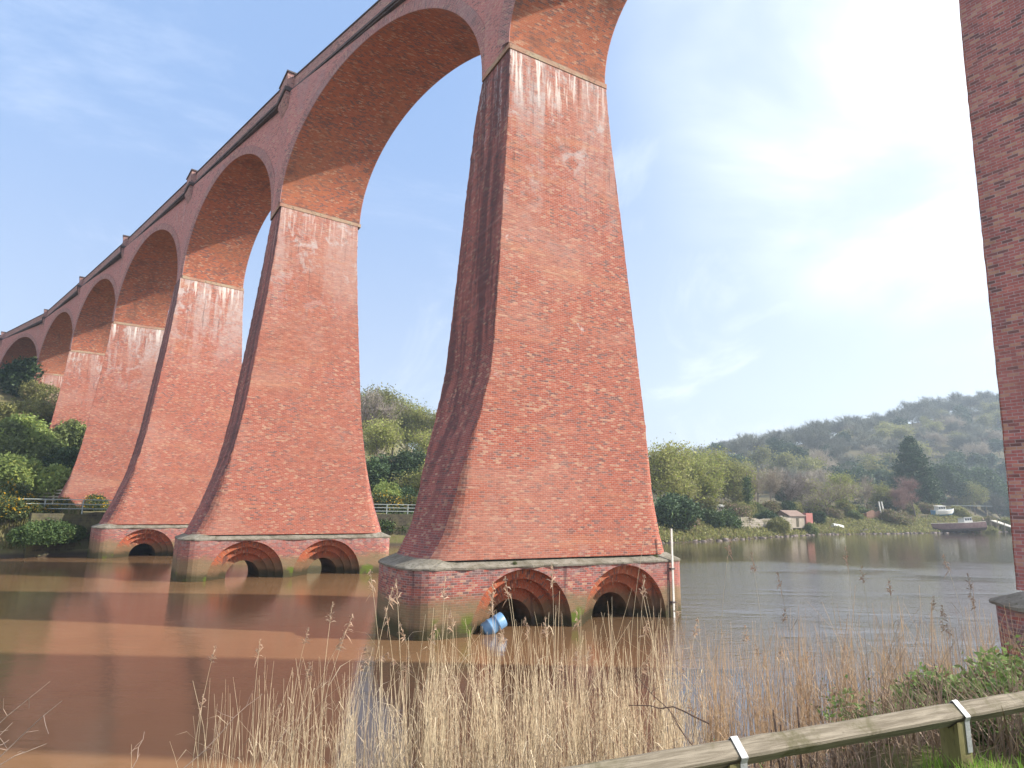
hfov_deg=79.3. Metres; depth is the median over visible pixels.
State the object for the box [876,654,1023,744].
bramble bush
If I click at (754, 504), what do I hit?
scrub bush
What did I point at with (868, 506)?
scrub bush
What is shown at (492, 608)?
reed stem
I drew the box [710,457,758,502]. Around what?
leafing tree
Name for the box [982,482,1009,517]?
evergreen tree
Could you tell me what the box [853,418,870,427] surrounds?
woodland tree
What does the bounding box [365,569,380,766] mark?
reed stem
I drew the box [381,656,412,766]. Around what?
reed stem
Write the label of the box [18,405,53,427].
hillside shrub
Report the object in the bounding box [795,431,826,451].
woodland tree
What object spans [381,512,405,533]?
ivy clump
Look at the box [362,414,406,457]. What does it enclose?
leafing tree
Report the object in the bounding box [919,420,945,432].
woodland tree
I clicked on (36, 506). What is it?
gorse bush
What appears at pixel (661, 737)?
reed bed
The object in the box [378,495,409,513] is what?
gorse bush
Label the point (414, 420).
leafing tree
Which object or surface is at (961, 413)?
woodland tree
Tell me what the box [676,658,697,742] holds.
reed stem
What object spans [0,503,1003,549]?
bank grass
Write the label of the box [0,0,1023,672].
viaduct
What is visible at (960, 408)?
woodland tree
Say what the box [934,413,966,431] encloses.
woodland tree
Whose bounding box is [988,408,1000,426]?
woodland tree
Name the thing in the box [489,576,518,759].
reed stem
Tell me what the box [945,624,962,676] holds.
reed stem
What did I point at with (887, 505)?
scrub bush
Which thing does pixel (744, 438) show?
woodland tree
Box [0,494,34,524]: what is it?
gorse bush
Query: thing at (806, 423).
woodland tree
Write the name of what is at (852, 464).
woodland tree
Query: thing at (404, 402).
leafing tree
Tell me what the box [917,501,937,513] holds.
scrub bush
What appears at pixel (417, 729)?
reed stem
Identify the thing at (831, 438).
woodland tree
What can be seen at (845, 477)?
leafing tree
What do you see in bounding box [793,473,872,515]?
willow tree
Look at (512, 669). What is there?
reed stem
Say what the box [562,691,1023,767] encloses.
rail fence
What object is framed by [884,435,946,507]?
conifer tree
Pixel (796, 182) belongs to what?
sky
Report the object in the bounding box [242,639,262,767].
reed stem
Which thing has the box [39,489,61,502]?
timber fence
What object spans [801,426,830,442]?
woodland tree
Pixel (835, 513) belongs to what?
scrub bush
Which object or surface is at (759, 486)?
bare tree
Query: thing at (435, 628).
reed stem
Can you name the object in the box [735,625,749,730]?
reed stem
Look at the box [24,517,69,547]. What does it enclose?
ivy clump
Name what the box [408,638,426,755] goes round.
reed stem
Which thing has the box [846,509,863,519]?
bank bush
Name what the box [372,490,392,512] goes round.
gorse bush
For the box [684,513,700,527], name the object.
bank bush
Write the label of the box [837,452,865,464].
woodland tree
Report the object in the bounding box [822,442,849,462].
woodland tree
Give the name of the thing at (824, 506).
scrub bush
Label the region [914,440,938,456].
woodland tree
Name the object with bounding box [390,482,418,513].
green bush
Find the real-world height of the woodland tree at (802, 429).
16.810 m
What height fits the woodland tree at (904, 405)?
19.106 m
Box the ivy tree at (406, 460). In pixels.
[387,442,426,487]
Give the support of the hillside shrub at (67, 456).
on the ground at (918, 759)
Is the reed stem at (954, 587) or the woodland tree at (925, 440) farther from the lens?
the woodland tree at (925, 440)
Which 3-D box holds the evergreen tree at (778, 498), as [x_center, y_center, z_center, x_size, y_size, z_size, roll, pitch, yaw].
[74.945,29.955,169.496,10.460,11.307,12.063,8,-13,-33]
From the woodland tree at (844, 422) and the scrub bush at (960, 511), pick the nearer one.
the scrub bush at (960, 511)
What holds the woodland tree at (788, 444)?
on the ground at (918, 759)
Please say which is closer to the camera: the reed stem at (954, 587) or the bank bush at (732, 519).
the reed stem at (954, 587)
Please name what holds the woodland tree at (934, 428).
on the ground at (918, 759)
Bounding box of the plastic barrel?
[480,612,506,634]
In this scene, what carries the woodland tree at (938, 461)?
on the ground at (918, 759)
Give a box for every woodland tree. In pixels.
[685,447,714,461]
[706,442,725,453]
[720,441,746,454]
[726,453,756,466]
[733,435,767,453]
[734,431,767,449]
[734,457,754,471]
[740,432,770,449]
[742,444,772,468]
[744,466,768,502]
[763,438,789,462]
[764,436,778,444]
[764,448,801,474]
[769,431,781,440]
[769,448,793,468]
[780,425,806,444]
[780,433,798,445]
[783,439,794,449]
[786,427,821,449]
[787,443,808,465]
[787,455,822,479]
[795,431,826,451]
[800,417,831,432]
[800,467,833,488]
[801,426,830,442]
[802,419,822,429]
[802,455,832,476]
[805,448,836,469]
[806,429,855,451]
[819,444,835,459]
[820,460,845,475]
[822,435,848,443]
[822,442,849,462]
[823,413,862,431]
[826,423,843,433]
[829,418,851,431]
[833,430,853,446]
[836,459,862,470]
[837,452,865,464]
[843,464,879,487]
[845,416,864,421]
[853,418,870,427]
[853,453,879,463]
[856,444,881,463]
[858,458,892,473]
[860,418,879,429]
[863,426,893,440]
[865,412,879,420]
[869,463,893,491]
[873,421,909,443]
[873,455,894,471]
[874,435,903,454]
[875,414,890,421]
[877,449,899,464]
[881,409,916,423]
[885,400,919,420]
[890,425,915,440]
[891,416,909,426]
[894,422,918,433]
[897,406,915,415]
[899,424,938,440]
[900,412,920,423]
[907,399,925,420]
[911,398,934,423]
[914,425,942,438]
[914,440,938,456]
[915,404,953,424]
[916,437,939,447]
[918,394,946,405]
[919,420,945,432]
[920,430,952,456]
[929,395,950,402]
[931,459,966,468]
[933,411,965,433]
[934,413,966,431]
[935,409,950,418]
[939,451,966,465]
[940,399,963,411]
[941,447,968,461]
[942,420,961,433]
[944,431,965,442]
[944,434,984,452]
[946,390,962,405]
[946,433,983,450]
[951,404,970,415]
[952,396,967,406]
[953,430,976,449]
[957,440,992,455]
[960,394,982,408]
[963,451,990,470]
[967,403,985,420]
[973,413,997,429]
[975,389,995,403]
[976,400,999,414]
[977,490,1008,517]
[978,427,1003,451]
[980,453,1000,471]
[981,392,998,402]
[982,397,995,407]
[985,435,1003,455]
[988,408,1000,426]
[988,426,1002,434]
[994,462,1005,475]
[999,472,1006,481]
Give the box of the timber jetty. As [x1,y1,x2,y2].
[990,518,1010,532]
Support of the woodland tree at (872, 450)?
on the ground at (918, 759)
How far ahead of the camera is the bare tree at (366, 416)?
127.55 m
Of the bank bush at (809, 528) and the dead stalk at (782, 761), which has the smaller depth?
the dead stalk at (782, 761)
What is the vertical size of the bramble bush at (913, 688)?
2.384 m
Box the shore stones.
[662,531,1007,542]
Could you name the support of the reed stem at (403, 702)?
on the ground at (918, 759)
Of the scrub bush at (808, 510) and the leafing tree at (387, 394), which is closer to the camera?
the leafing tree at (387, 394)
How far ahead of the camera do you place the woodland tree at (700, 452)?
285.09 m
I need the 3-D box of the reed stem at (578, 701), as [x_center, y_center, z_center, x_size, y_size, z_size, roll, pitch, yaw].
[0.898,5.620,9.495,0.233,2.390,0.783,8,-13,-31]
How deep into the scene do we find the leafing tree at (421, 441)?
112.39 m
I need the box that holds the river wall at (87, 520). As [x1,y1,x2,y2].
[24,512,412,557]
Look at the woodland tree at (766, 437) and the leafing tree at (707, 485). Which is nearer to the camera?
the leafing tree at (707, 485)
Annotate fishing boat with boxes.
[930,505,953,515]
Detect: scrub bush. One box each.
[690,493,719,512]
[730,498,756,506]
[753,500,767,513]
[760,500,781,512]
[775,500,795,509]
[794,501,803,512]
[803,504,824,513]
[817,502,833,511]
[823,506,845,519]
[831,501,859,517]
[856,502,872,512]
[863,503,881,511]
[875,501,900,512]
[901,502,921,515]
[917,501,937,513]
[948,505,973,517]
[978,515,999,527]
[998,517,1010,531]
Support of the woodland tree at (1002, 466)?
on the ground at (918, 759)
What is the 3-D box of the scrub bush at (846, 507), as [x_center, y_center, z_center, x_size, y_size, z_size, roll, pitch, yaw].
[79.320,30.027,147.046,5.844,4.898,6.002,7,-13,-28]
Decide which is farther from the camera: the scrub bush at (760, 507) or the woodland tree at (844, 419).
the woodland tree at (844, 419)
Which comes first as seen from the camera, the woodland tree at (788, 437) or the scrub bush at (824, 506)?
the scrub bush at (824, 506)
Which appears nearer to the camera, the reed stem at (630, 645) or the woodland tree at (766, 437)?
the reed stem at (630, 645)
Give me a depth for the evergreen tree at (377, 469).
92.51 m
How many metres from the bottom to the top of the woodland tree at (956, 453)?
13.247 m
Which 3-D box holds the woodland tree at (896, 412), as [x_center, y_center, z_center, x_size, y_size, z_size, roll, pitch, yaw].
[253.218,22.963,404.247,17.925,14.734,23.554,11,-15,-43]
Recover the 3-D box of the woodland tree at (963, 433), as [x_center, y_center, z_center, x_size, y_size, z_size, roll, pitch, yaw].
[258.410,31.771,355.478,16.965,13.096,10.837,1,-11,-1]
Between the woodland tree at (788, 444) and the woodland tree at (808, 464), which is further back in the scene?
the woodland tree at (788, 444)
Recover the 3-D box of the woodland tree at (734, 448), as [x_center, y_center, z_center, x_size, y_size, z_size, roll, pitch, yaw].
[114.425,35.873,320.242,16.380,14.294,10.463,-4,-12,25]
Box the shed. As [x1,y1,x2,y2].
[776,510,812,527]
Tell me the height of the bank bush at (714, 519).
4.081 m
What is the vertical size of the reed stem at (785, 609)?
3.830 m
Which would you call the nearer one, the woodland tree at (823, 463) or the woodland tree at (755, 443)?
the woodland tree at (823, 463)
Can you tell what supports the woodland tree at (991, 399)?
on the ground at (918, 759)
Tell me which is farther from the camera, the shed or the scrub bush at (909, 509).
the scrub bush at (909, 509)
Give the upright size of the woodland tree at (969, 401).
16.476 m
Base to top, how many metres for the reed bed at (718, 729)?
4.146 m
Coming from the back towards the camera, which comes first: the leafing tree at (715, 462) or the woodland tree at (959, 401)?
the woodland tree at (959, 401)
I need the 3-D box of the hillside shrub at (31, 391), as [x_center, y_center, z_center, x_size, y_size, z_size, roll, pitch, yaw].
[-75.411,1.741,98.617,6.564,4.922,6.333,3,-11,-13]
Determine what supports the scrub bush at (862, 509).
on the ground at (918, 759)
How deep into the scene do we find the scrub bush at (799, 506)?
136.05 m
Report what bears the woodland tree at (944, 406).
on the ground at (918, 759)
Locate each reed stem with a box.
[178,645,216,766]
[197,694,205,764]
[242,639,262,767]
[255,704,280,760]
[272,662,312,766]
[282,652,388,767]
[284,632,346,757]
[292,628,309,762]
[316,614,353,760]
[320,602,335,762]
[350,664,366,766]
[356,587,393,765]
[358,644,391,755]
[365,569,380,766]
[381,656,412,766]
[384,579,417,749]
[384,607,403,766]
[388,657,471,766]
[393,614,425,767]
[397,624,425,749]
[398,664,419,764]
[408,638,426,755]
[410,694,418,767]
[425,624,436,727]
[439,667,477,760]
[440,576,461,728]
[447,610,467,759]
[451,676,460,767]
[471,630,504,748]
[486,597,513,727]
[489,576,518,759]
[489,582,515,747]
[489,663,512,767]
[494,682,504,758]
[498,626,520,766]
[515,658,562,760]
[520,617,545,735]
[522,671,537,744]
[541,617,565,763]
[546,563,560,762]
[571,675,581,755]
[573,610,593,761]
[574,649,596,758]
[579,644,591,719]
[590,663,602,760]
[601,633,613,757]
[603,657,650,750]
[612,541,643,752]
[629,575,647,750]
[637,668,661,749]
[638,621,650,744]
[643,583,659,677]
[653,601,686,751]
[668,604,684,745]
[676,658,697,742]
[680,617,701,736]
[687,698,700,743]
[708,538,732,716]
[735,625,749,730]
[750,552,777,732]
[754,644,772,697]
[774,645,784,760]
[776,572,799,697]
[776,609,785,695]
[778,633,815,763]
[802,650,809,704]
[818,609,831,754]
[842,546,881,745]
[859,566,880,694]
[886,578,895,641]
[939,620,958,668]
[940,605,947,644]
[942,554,971,658]
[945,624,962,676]
[964,573,975,660]
[968,593,984,649]
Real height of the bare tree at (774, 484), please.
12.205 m
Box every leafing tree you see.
[360,382,407,437]
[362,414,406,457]
[381,394,417,454]
[387,459,424,492]
[390,398,427,451]
[394,402,435,448]
[399,424,432,454]
[407,408,435,449]
[647,432,706,501]
[650,449,699,496]
[677,453,729,502]
[686,444,745,499]
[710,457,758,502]
[822,470,865,503]
[865,477,897,505]
[954,481,991,514]
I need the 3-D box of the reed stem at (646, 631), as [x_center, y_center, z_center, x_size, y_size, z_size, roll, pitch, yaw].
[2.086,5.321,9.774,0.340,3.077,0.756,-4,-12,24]
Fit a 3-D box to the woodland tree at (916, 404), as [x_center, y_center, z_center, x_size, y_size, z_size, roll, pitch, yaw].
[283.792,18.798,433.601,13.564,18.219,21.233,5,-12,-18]
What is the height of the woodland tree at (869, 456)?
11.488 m
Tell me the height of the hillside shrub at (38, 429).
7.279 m
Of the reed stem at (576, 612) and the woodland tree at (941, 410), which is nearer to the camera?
the reed stem at (576, 612)
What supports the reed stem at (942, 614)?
on the ground at (918, 759)
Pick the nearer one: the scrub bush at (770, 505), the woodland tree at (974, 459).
the scrub bush at (770, 505)
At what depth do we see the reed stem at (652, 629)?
9.80 m
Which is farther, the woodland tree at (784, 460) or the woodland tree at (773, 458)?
the woodland tree at (773, 458)
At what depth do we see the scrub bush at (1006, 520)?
163.49 m
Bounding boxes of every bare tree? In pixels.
[360,381,409,455]
[743,465,770,501]
[759,466,786,500]
[760,466,809,500]
[786,470,814,512]
[849,472,875,507]
[887,487,913,511]
[889,474,923,516]
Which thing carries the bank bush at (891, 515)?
on the ground at (918, 759)
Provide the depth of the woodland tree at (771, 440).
342.41 m
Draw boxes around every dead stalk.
[772,710,781,767]
[780,724,787,767]
[797,706,802,767]
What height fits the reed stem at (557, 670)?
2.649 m
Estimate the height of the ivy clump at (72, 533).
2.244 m
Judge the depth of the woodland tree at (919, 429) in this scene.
358.14 m
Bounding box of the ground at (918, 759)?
[0,383,1023,767]
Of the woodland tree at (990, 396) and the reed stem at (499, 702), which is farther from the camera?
the woodland tree at (990, 396)
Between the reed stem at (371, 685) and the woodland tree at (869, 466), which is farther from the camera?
the woodland tree at (869, 466)
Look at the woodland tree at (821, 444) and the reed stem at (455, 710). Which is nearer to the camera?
the reed stem at (455, 710)
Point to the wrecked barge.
(965, 524)
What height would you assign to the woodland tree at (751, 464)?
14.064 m
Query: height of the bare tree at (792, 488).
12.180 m
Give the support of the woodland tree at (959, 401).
on the ground at (918, 759)
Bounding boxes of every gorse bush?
[0,479,38,504]
[0,481,40,498]
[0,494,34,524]
[27,501,46,512]
[34,501,61,512]
[53,495,77,507]
[81,493,109,510]
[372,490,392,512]
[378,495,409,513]
[399,494,416,513]
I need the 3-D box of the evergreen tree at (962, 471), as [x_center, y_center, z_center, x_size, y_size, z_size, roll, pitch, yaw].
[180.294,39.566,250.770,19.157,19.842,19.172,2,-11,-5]
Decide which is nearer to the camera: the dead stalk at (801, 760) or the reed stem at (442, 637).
the dead stalk at (801, 760)
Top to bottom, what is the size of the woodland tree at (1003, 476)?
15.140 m
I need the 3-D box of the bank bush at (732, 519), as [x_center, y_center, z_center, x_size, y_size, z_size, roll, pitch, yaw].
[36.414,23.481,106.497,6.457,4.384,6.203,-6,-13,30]
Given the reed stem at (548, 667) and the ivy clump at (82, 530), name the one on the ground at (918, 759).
the reed stem at (548, 667)
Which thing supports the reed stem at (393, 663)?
on the ground at (918, 759)
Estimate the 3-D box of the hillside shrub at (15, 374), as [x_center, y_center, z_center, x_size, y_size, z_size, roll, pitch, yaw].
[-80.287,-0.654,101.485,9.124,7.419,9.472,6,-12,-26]
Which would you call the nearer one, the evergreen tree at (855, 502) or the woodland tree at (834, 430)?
the evergreen tree at (855, 502)
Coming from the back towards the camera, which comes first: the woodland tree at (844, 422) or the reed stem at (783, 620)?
the woodland tree at (844, 422)
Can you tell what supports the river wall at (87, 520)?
on the ground at (918, 759)
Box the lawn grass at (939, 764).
[759,719,1023,767]
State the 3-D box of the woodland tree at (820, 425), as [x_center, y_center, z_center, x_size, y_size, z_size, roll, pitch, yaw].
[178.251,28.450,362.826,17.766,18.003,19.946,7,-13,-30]
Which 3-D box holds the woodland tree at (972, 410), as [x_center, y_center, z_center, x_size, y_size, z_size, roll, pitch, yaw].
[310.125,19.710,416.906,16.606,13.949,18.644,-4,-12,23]
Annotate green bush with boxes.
[371,478,407,497]
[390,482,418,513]
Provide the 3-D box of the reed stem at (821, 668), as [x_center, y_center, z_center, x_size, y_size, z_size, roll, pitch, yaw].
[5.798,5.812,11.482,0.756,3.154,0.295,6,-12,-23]
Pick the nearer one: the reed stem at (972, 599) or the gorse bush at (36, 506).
the reed stem at (972, 599)
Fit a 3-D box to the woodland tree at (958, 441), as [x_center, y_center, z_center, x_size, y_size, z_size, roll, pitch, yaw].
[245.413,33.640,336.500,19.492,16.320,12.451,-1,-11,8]
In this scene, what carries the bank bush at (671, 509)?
on the ground at (918, 759)
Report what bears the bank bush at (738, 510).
on the ground at (918, 759)
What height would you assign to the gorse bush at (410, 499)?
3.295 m
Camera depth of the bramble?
5.29 m
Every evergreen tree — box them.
[365,450,399,491]
[772,476,802,503]
[824,473,867,504]
[925,458,974,504]
[943,458,991,496]
[964,462,1007,512]
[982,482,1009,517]
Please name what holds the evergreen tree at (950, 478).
on the ground at (918, 759)
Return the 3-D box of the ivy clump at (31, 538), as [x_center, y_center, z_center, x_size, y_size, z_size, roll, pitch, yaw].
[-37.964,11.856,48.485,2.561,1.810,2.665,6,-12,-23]
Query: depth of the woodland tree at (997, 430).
371.62 m
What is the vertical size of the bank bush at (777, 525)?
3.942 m
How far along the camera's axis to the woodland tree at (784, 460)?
262.83 m
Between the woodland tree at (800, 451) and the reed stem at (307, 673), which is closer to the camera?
the reed stem at (307, 673)
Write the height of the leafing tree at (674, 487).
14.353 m
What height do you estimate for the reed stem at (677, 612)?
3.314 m
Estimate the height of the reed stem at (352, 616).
3.247 m
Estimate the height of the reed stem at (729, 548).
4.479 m
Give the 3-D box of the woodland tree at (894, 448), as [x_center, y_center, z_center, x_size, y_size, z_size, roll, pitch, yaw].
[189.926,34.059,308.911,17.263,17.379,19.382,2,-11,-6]
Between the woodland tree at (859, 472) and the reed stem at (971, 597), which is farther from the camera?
the woodland tree at (859, 472)
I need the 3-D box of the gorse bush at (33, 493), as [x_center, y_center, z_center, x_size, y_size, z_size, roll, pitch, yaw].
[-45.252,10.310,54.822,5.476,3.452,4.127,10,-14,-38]
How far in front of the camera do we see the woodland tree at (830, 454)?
318.15 m
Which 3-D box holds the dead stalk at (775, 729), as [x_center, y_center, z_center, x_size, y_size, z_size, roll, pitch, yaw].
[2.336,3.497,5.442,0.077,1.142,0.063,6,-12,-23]
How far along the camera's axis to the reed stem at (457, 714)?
8.65 m
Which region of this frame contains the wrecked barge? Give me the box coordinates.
[931,517,986,531]
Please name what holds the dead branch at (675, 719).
on the ground at (918, 759)
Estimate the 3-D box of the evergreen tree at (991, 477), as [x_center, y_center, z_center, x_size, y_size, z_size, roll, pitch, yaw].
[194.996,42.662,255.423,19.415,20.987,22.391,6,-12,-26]
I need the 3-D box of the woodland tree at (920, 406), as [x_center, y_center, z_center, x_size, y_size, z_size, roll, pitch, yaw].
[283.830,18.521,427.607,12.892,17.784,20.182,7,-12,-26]
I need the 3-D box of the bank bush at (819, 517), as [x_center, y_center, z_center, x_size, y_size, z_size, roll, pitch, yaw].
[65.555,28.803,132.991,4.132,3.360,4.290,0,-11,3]
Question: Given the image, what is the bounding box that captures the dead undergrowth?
[273,617,1023,767]
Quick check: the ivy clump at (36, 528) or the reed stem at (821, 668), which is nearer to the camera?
the reed stem at (821, 668)
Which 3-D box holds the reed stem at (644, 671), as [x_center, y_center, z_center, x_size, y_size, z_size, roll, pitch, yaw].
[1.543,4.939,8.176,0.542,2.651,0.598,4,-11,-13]
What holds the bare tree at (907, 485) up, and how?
on the ground at (918, 759)
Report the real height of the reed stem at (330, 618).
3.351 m
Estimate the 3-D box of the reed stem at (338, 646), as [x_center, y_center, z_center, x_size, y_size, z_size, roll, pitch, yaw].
[-2.722,4.974,8.457,0.598,3.045,0.542,-2,-12,17]
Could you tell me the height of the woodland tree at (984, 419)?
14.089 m
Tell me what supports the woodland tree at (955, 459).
on the ground at (918, 759)
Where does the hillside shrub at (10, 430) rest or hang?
on the ground at (918, 759)
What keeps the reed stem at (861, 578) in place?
on the ground at (918, 759)
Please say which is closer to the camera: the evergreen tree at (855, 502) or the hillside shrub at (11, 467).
the hillside shrub at (11, 467)
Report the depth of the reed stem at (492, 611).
9.34 m
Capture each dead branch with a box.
[132,694,299,767]
[628,675,708,744]
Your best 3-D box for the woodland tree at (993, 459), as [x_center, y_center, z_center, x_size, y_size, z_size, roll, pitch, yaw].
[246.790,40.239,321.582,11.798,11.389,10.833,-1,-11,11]
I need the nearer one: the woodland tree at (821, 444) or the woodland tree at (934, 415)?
the woodland tree at (821, 444)
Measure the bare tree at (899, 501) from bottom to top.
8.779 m
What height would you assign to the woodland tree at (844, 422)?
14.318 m
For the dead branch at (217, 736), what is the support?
on the dead undergrowth
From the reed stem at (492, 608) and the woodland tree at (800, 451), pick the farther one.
the woodland tree at (800, 451)
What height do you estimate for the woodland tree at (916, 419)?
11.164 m
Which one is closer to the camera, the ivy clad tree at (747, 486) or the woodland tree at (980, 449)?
the ivy clad tree at (747, 486)
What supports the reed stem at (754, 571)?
on the ground at (918, 759)
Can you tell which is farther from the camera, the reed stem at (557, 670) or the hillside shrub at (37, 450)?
the hillside shrub at (37, 450)
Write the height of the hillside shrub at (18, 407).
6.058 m
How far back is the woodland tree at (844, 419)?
386.46 m
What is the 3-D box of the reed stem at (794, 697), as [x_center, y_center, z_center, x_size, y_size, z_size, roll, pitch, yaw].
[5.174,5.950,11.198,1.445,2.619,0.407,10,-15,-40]
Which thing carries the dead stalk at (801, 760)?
on the ground at (918, 759)
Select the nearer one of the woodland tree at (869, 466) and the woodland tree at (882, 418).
the woodland tree at (869, 466)
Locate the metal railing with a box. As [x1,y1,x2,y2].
[23,498,414,513]
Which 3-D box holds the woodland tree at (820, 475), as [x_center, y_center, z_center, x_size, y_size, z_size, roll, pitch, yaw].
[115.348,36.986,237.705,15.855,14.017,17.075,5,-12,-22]
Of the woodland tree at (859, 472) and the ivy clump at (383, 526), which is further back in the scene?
the woodland tree at (859, 472)
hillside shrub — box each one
[0,355,46,396]
[0,397,55,422]
[0,416,31,456]
[0,450,49,497]
[2,412,63,459]
[5,454,72,501]
[16,379,59,403]
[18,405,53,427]
[21,431,78,466]
[39,446,79,471]
[43,390,58,406]
[48,418,86,448]
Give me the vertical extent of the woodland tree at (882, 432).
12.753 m
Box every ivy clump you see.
[5,519,57,546]
[6,524,47,545]
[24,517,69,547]
[47,519,85,544]
[58,525,89,542]
[378,518,395,534]
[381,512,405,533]
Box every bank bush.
[653,491,705,531]
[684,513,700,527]
[698,507,726,528]
[715,501,756,523]
[718,508,743,528]
[731,501,757,515]
[753,510,784,519]
[766,516,791,535]
[803,522,819,534]
[811,510,827,524]
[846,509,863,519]
[877,508,906,523]
[898,511,916,524]
[966,518,986,532]
[985,526,998,532]
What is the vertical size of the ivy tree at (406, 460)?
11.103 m
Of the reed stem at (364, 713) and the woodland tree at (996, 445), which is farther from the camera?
the woodland tree at (996, 445)
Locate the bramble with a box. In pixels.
[811,672,891,747]
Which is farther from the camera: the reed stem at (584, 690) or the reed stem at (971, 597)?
the reed stem at (971, 597)
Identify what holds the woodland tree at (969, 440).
on the ground at (918, 759)
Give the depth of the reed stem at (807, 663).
10.14 m
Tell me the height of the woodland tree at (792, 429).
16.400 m
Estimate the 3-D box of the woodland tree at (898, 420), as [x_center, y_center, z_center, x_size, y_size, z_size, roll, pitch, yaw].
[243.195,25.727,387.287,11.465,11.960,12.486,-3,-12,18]
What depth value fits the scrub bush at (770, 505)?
131.22 m
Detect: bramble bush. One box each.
[869,635,1023,742]
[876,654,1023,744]
[970,716,1023,746]
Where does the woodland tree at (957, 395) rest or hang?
on the ground at (918, 759)
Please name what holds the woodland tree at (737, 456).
on the ground at (918, 759)
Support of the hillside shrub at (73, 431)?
on the ground at (918, 759)
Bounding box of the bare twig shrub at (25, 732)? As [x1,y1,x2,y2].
[0,682,61,764]
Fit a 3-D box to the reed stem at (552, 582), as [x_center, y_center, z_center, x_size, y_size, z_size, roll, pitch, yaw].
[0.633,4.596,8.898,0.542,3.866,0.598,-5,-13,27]
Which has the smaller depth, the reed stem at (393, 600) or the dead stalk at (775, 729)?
the dead stalk at (775, 729)
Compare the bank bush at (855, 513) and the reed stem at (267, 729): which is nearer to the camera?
the reed stem at (267, 729)
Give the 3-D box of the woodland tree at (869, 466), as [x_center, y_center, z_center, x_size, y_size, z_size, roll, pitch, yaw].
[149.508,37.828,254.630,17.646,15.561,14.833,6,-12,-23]
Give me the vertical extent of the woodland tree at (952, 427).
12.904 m
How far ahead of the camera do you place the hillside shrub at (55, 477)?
67.86 m
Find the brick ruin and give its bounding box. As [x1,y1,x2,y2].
[860,502,883,519]
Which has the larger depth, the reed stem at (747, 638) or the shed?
the shed
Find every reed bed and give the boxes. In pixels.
[193,589,738,767]
[631,588,1023,767]
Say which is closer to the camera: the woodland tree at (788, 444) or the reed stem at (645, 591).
the reed stem at (645, 591)
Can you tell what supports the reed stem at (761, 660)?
on the ground at (918, 759)
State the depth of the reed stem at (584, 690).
8.98 m
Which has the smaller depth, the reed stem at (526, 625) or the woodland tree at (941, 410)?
the reed stem at (526, 625)
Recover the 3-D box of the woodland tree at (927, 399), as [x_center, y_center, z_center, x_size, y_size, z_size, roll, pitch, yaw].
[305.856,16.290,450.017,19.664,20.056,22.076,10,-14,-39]
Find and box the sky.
[0,0,998,456]
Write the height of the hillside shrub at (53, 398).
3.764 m
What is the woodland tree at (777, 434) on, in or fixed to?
on the ground at (918, 759)
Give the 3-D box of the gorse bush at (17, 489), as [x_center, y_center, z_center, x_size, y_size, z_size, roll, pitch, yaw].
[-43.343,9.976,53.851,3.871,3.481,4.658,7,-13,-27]
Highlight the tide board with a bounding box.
[669,529,675,617]
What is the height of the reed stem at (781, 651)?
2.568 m
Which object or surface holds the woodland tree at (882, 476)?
on the ground at (918, 759)
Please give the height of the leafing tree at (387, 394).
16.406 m
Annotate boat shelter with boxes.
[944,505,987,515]
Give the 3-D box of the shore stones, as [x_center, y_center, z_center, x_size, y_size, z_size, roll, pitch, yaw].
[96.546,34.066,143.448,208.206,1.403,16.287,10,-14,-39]
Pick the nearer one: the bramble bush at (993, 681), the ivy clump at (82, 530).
the bramble bush at (993, 681)
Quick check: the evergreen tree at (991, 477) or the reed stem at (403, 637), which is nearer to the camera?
the reed stem at (403, 637)
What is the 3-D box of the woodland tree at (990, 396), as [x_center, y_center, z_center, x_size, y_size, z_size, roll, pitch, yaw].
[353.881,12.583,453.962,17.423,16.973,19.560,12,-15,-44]
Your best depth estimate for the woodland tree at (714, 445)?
340.43 m
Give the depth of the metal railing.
53.35 m
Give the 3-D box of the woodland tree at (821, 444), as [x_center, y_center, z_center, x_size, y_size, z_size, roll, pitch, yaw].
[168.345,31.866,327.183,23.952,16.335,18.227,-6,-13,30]
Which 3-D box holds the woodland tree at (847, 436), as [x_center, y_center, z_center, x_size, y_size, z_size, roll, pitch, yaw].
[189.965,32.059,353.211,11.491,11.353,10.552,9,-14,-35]
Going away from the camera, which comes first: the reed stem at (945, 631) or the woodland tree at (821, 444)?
the reed stem at (945, 631)
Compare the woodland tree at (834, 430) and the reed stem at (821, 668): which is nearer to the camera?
the reed stem at (821, 668)
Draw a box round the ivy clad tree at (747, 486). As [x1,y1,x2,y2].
[741,472,753,504]
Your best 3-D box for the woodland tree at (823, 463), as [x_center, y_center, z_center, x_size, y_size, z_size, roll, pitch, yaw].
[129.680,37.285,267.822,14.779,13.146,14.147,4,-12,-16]
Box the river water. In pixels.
[0,532,1022,767]
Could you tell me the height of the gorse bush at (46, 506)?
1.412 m
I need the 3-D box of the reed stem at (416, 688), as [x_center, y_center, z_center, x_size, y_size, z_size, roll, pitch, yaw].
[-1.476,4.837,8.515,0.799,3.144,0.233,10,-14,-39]
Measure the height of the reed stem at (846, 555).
4.289 m
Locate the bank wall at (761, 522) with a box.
[698,516,792,529]
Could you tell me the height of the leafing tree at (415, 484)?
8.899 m
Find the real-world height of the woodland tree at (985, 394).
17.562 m
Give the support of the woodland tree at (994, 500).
on the ground at (918, 759)
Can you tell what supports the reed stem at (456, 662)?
on the ground at (918, 759)
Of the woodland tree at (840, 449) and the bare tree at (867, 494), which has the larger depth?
the woodland tree at (840, 449)

